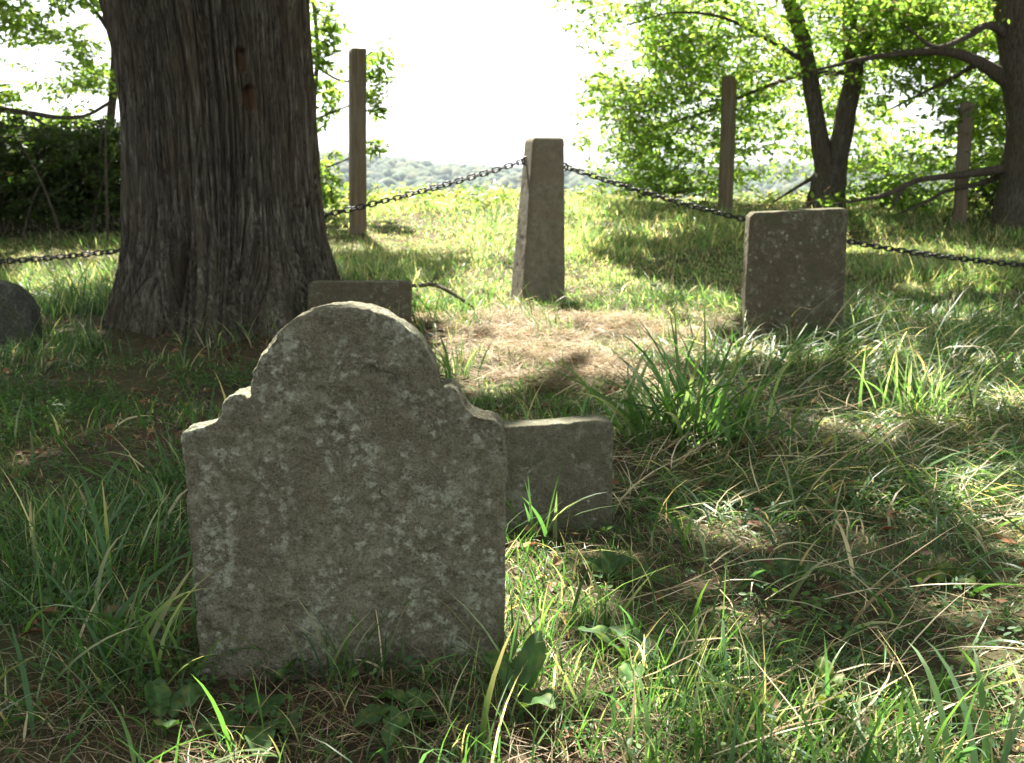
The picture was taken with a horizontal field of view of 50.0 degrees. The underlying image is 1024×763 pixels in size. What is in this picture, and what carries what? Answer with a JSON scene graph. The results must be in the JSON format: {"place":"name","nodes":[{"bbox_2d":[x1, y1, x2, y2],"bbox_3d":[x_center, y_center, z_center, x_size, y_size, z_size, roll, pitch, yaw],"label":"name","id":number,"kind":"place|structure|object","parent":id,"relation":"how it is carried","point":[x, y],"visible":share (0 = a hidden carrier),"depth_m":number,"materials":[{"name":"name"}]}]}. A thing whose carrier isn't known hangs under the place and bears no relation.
{"place":"outdoors","nodes":[
{"label":"outdoors","id":0,"kind":"place"},
{"bbox_2d":[0,0,1004,169],"label":"sky","id":1,"kind":"structure","parent":0,"point":[478,79],"materials":[{"name":"white"}]},
{"bbox_2d":[0,177,1023,762],"bbox_3d":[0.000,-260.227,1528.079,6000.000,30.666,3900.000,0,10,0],"label":"ground","id":2,"kind":"structure","parent":0,"point":[136,377],"depth_m":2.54,"materials":[{"name":"green plant"}]},
{"bbox_2d":[0,280,41,347],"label":"gravestone","id":3,"kind":"object","parent":2,"relation":"on","point":[18,305],"visible":0.56,"depth_m":5.84,"materials":[{"name":"stone"}]},
{"bbox_2d":[0,0,117,140],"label":"slender tree","id":4,"kind":"object","parent":2,"relation":"on","point":[85,83],"visible":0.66,"depth_m":12.91,"materials":[{"name":"green plant"}]},
{"bbox_2d":[34,586,86,621],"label":"broadleaf weed","id":5,"kind":"object","parent":2,"relation":"on","point":[45,591],"visible":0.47,"depth_m":2.30,"materials":[{"name":"green plant"}]},
{"bbox_2d":[0,110,120,241],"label":"dense shrub","id":6,"kind":"object","parent":2,"relation":"on","point":[43,169],"visible":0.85,"depth_m":11.22,"materials":[{"name":"green plant"}]},
{"bbox_2d":[0,465,159,599],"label":"grass tuft","id":7,"kind":"object","parent":2,"relation":"on","point":[109,566],"visible":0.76,"depth_m":2.43,"materials":[{"name":"green plant"}]},
{"bbox_2d":[0,488,304,701],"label":"grass tuft","id":8,"kind":"object","parent":2,"relation":"on","point":[159,614],"visible":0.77,"depth_m":2.01,"materials":[{"name":"green plant"}]},
{"bbox_2d":[144,679,211,737],"bbox_3d":[-0.562,0.551,1.806,0.113,0.068,0.169,0,10,0],"label":"broadleaf weed","id":9,"kind":"object","parent":2,"relation":"on","point":[160,689],"visible":0.94,"depth_m":1.83,"materials":[{"name":"green plant"}]},
{"bbox_2d":[99,0,340,346],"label":"old tree","id":10,"kind":"object","parent":2,"relation":"on","point":[222,217],"visible":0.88,"depth_m":6.04,"materials":[{"name":"grey plant"}]},
{"bbox_2d":[193,693,299,762],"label":"broadleaf weed","id":11,"kind":"object","parent":2,"relation":"on","point":[263,740],"visible":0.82,"depth_m":1.78,"materials":[{"name":"green plant"}]},
{"bbox_2d":[254,645,312,682],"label":"broadleaf weed","id":12,"kind":"object","parent":2,"relation":"on","point":[285,668],"visible":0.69,"depth_m":1.97,"materials":[{"name":"green plant"}]},
{"bbox_2d":[181,301,507,680],"bbox_3d":[-0.297,0.263,2.011,0.579,0.817,0.094,0,9,-1],"label":"gravestone","id":13,"kind":"object","parent":2,"relation":"on","point":[340,459],"visible":0.82,"depth_m":1.96,"materials":[{"name":"stone"}]},
{"bbox_2d":[279,600,430,687],"bbox_3d":[-0.273,0.462,1.969,0.281,0.180,0.214,0,10,0],"label":"grass tuft","id":14,"kind":"object","parent":2,"relation":"on","point":[345,655],"visible":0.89,"depth_m":1.97,"materials":[{"name":"green plant"}]},
{"bbox_2d":[310,0,403,208],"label":"sapling","id":15,"kind":"object","parent":2,"relation":"on","point":[329,27],"visible":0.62,"depth_m":12.35,"materials":[{"name":"green plant"}]},
{"bbox_2d":[348,48,366,235],"bbox_3d":[-1.582,-2.398,11.253,0.194,1.970,0.171,-5,11,-24],"label":"timber post","id":16,"kind":"object","parent":2,"relation":"on","point":[357,68],"visible":0.95,"depth_m":11.17,"materials":[{"name":"brown wood"}]},
{"bbox_2d":[307,280,411,323],"bbox_3d":[-0.853,-0.327,6.155,0.590,0.475,0.135,-1,10,-3],"label":"gravestone","id":17,"kind":"object","parent":2,"relation":"on","point":[385,294],"visible":0.34,"depth_m":6.06,"materials":[{"name":"grey stone"}]},
{"bbox_2d":[352,687,443,745],"bbox_3d":[-0.185,0.546,1.809,0.146,0.058,0.190,0,10,0],"label":"broadleaf weed","id":18,"kind":"object","parent":2,"relation":"on","point":[373,716],"visible":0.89,"depth_m":1.79,"materials":[{"name":"green plant"}]},
{"bbox_2d":[423,332,447,344],"bbox_3d":[-0.428,-0.226,5.980,0.166,0.086,0.125,-4,11,-23],"label":"rock","id":19,"kind":"object","parent":2,"relation":"on","point":[435,334],"visible":0.41,"depth_m":5.93,"materials":[{"name":"stone"}]},
{"bbox_2d":[412,276,472,307],"bbox_3d":[-0.648,-0.566,6.873,0.850,0.187,0.139,2,10,12],"label":"fallen stick","id":20,"kind":"object","parent":2,"relation":"on","point":[439,286],"visible":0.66,"depth_m":6.81,"materials":[{"name":"brown wood"}]},
{"bbox_2d":[425,325,493,380],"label":"grass tuft","id":21,"kind":"object","parent":2,"relation":"on","point":[445,360],"visible":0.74,"depth_m":4.98,"materials":[{"name":"green plant"}]},
{"bbox_2d":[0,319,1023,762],"bbox_3d":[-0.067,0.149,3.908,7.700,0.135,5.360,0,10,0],"label":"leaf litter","id":22,"kind":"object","parent":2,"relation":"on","point":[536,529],"visible":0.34,"depth_m":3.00,"materials":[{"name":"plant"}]},
{"bbox_2d":[480,630,564,723],"bbox_3d":[0.028,0.505,1.820,0.109,0.116,0.221,-4,11,-21],"label":"broadleaf weed","id":23,"kind":"object","parent":2,"relation":"on","point":[533,649],"visible":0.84,"depth_m":1.85,"materials":[{"name":"green plant"}]},
{"bbox_2d":[510,137,568,304],"bbox_3d":[0.189,-0.994,7.669,0.386,1.384,0.340,-3,11,-17],"label":"fence post","id":24,"kind":"object","parent":2,"relation":"on","point":[539,257],"visible":0.73,"depth_m":7.53,"materials":[{"name":"stone"}]},
{"bbox_2d":[0,158,525,264],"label":"chain","id":25,"kind":"object","parent":24,"relation":"hanging from","point":[343,210],"visible":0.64,"depth_m":7.62,"materials":[{"name":"metal"}]},
{"bbox_2d":[564,165,1023,267],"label":"chain","id":26,"kind":"object","parent":24,"relation":"hanging from","point":[736,217],"visible":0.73,"depth_m":7.64,"materials":[{"name":"metal"}]},
{"bbox_2d":[504,414,612,533],"bbox_3d":[0.081,0.304,2.885,0.361,0.427,0.089,0,8,-2],"label":"footstone","id":27,"kind":"object","parent":2,"relation":"on","point":[539,451],"visible":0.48,"depth_m":2.83,"materials":[{"name":"grey stone"}]},
{"bbox_2d":[506,460,630,548],"bbox_3d":[0.128,0.303,2.696,0.372,0.244,0.129,0,10,0],"label":"grass tuft","id":28,"kind":"object","parent":2,"relation":"on","point":[545,530],"visible":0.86,"depth_m":2.72,"materials":[{"name":"green plant"}]},
{"bbox_2d":[328,178,808,209],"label":"tall weeds","id":29,"kind":"object","parent":2,"relation":"on","point":[470,195],"visible":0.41,"depth_m":14.35,"materials":[{"name":"green plant"}]},
{"bbox_2d":[381,608,801,762],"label":"grass tuft","id":30,"kind":"object","parent":2,"relation":"on","point":[580,711],"visible":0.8,"depth_m":1.71,"materials":[{"name":"green plant"}]},
{"bbox_2d":[578,550,663,588],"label":"broadleaf weed","id":31,"kind":"object","parent":2,"relation":"on","point":[606,560],"visible":0.84,"depth_m":2.48,"materials":[{"name":"green plant"}]},
{"bbox_2d":[578,624,689,695],"bbox_3d":[0.206,0.487,1.971,0.172,0.108,0.181,-7,12,-33],"label":"broadleaf weed","id":32,"kind":"object","parent":2,"relation":"on","point":[624,668],"visible":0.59,"depth_m":1.96,"materials":[{"name":"green plant"}]},
{"bbox_2d":[546,305,862,460],"bbox_3d":[0.632,-0.018,3.728,1.065,0.500,0.917,0,10,0],"label":"grass tuft","id":33,"kind":"object","parent":2,"relation":"on","point":[686,404],"visible":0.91,"depth_m":3.69,"materials":[{"name":"green plant"}]},
{"bbox_2d":[718,75,736,211],"bbox_3d":[2.551,-2.754,13.018,0.149,1.692,0.147,6,12,29],"label":"timber post","id":34,"kind":"object","parent":2,"relation":"on","point":[727,141],"visible":0.88,"depth_m":12.95,"materials":[{"name":"wood"}]},
{"bbox_2d":[549,0,992,209],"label":"forked tree","id":35,"kind":"object","parent":2,"relation":"on","point":[829,156],"visible":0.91,"depth_m":13.32,"materials":[{"name":"green plant"}]},
{"bbox_2d":[739,207,847,345],"bbox_3d":[1.533,-0.490,6.006,0.541,0.910,0.113,0,12,0],"label":"gravestone","id":36,"kind":"object","parent":2,"relation":"on","point":[794,259],"visible":0.69,"depth_m":5.93,"materials":[{"name":"grey stone"}]},
{"bbox_2d":[750,553,840,586],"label":"broadleaf weed","id":37,"kind":"object","parent":2,"relation":"on","point":[780,567],"visible":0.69,"depth_m":2.42,"materials":[{"name":"green plant"}]},
{"bbox_2d":[615,176,998,215],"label":"undergrowth","id":38,"kind":"object","parent":2,"relation":"on","point":[982,190],"visible":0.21,"depth_m":12.58,"materials":[{"name":"green plant"}]},
{"bbox_2d":[796,656,848,720],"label":"broadleaf weed","id":39,"kind":"object","parent":2,"relation":"on","point":[834,680],"visible":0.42,"depth_m":1.83,"materials":[{"name":"green plant"}]},
{"bbox_2d":[687,618,994,762],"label":"grass tuft","id":40,"kind":"object","parent":2,"relation":"on","point":[929,729],"visible":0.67,"depth_m":1.68,"materials":[{"name":"green plant"}]},
{"bbox_2d":[789,639,1023,762],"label":"grass tuft","id":41,"kind":"object","parent":2,"relation":"on","point":[986,745],"visible":0.93,"depth_m":1.67,"materials":[{"name":"green plant"}]},
{"bbox_2d":[803,0,1023,232],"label":"leaning tree","id":42,"kind":"object","parent":2,"relation":"on","point":[999,33],"visible":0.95,"depth_m":11.87,"materials":[{"name":"green plant"}]},
{"bbox_2d":[849,327,1001,420],"bbox_3d":[1.569,-0.024,4.195,0.572,0.368,0.670,3,11,17],"label":"grass tuft","id":43,"kind":"object","parent":2,"relation":"on","point":[885,394],"visible":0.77,"depth_m":4.23,"materials":[{"name":"green plant"}]},
{"bbox_2d":[915,561,986,593],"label":"broadleaf weed","id":44,"kind":"object","parent":2,"relation":"on","point":[971,579],"visible":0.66,"depth_m":2.42,"materials":[{"name":"green plant"}]},
{"bbox_2d":[952,102,973,226],"bbox_3d":[4.875,-2.298,11.881,0.152,1.418,0.146,4,11,19],"label":"timber post","id":45,"kind":"object","parent":2,"relation":"on","point":[963,158],"visible":0.83,"depth_m":11.80,"materials":[{"name":"brown wood"}]},
{"bbox_2d":[0,198,1023,762],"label":"dead grass","id":46,"kind":"structure","parent":0,"point":[500,322],"depth_m":3.37,"materials":[{"name":"plant"}]},
{"bbox_3d":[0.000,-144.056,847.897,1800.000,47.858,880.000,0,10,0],"label":"hills","id":47,"kind":"structure","parent":0,"visible":0},
{"bbox_2d":[82,151,991,200],"bbox_3d":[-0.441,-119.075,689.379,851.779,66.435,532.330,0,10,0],"label":"distant forest","id":48,"kind":"object","parent":47,"relation":"on","point":[395,171],"visible":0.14,"depth_m":710.37,"materials":[{"name":"green plant"}]}
]}

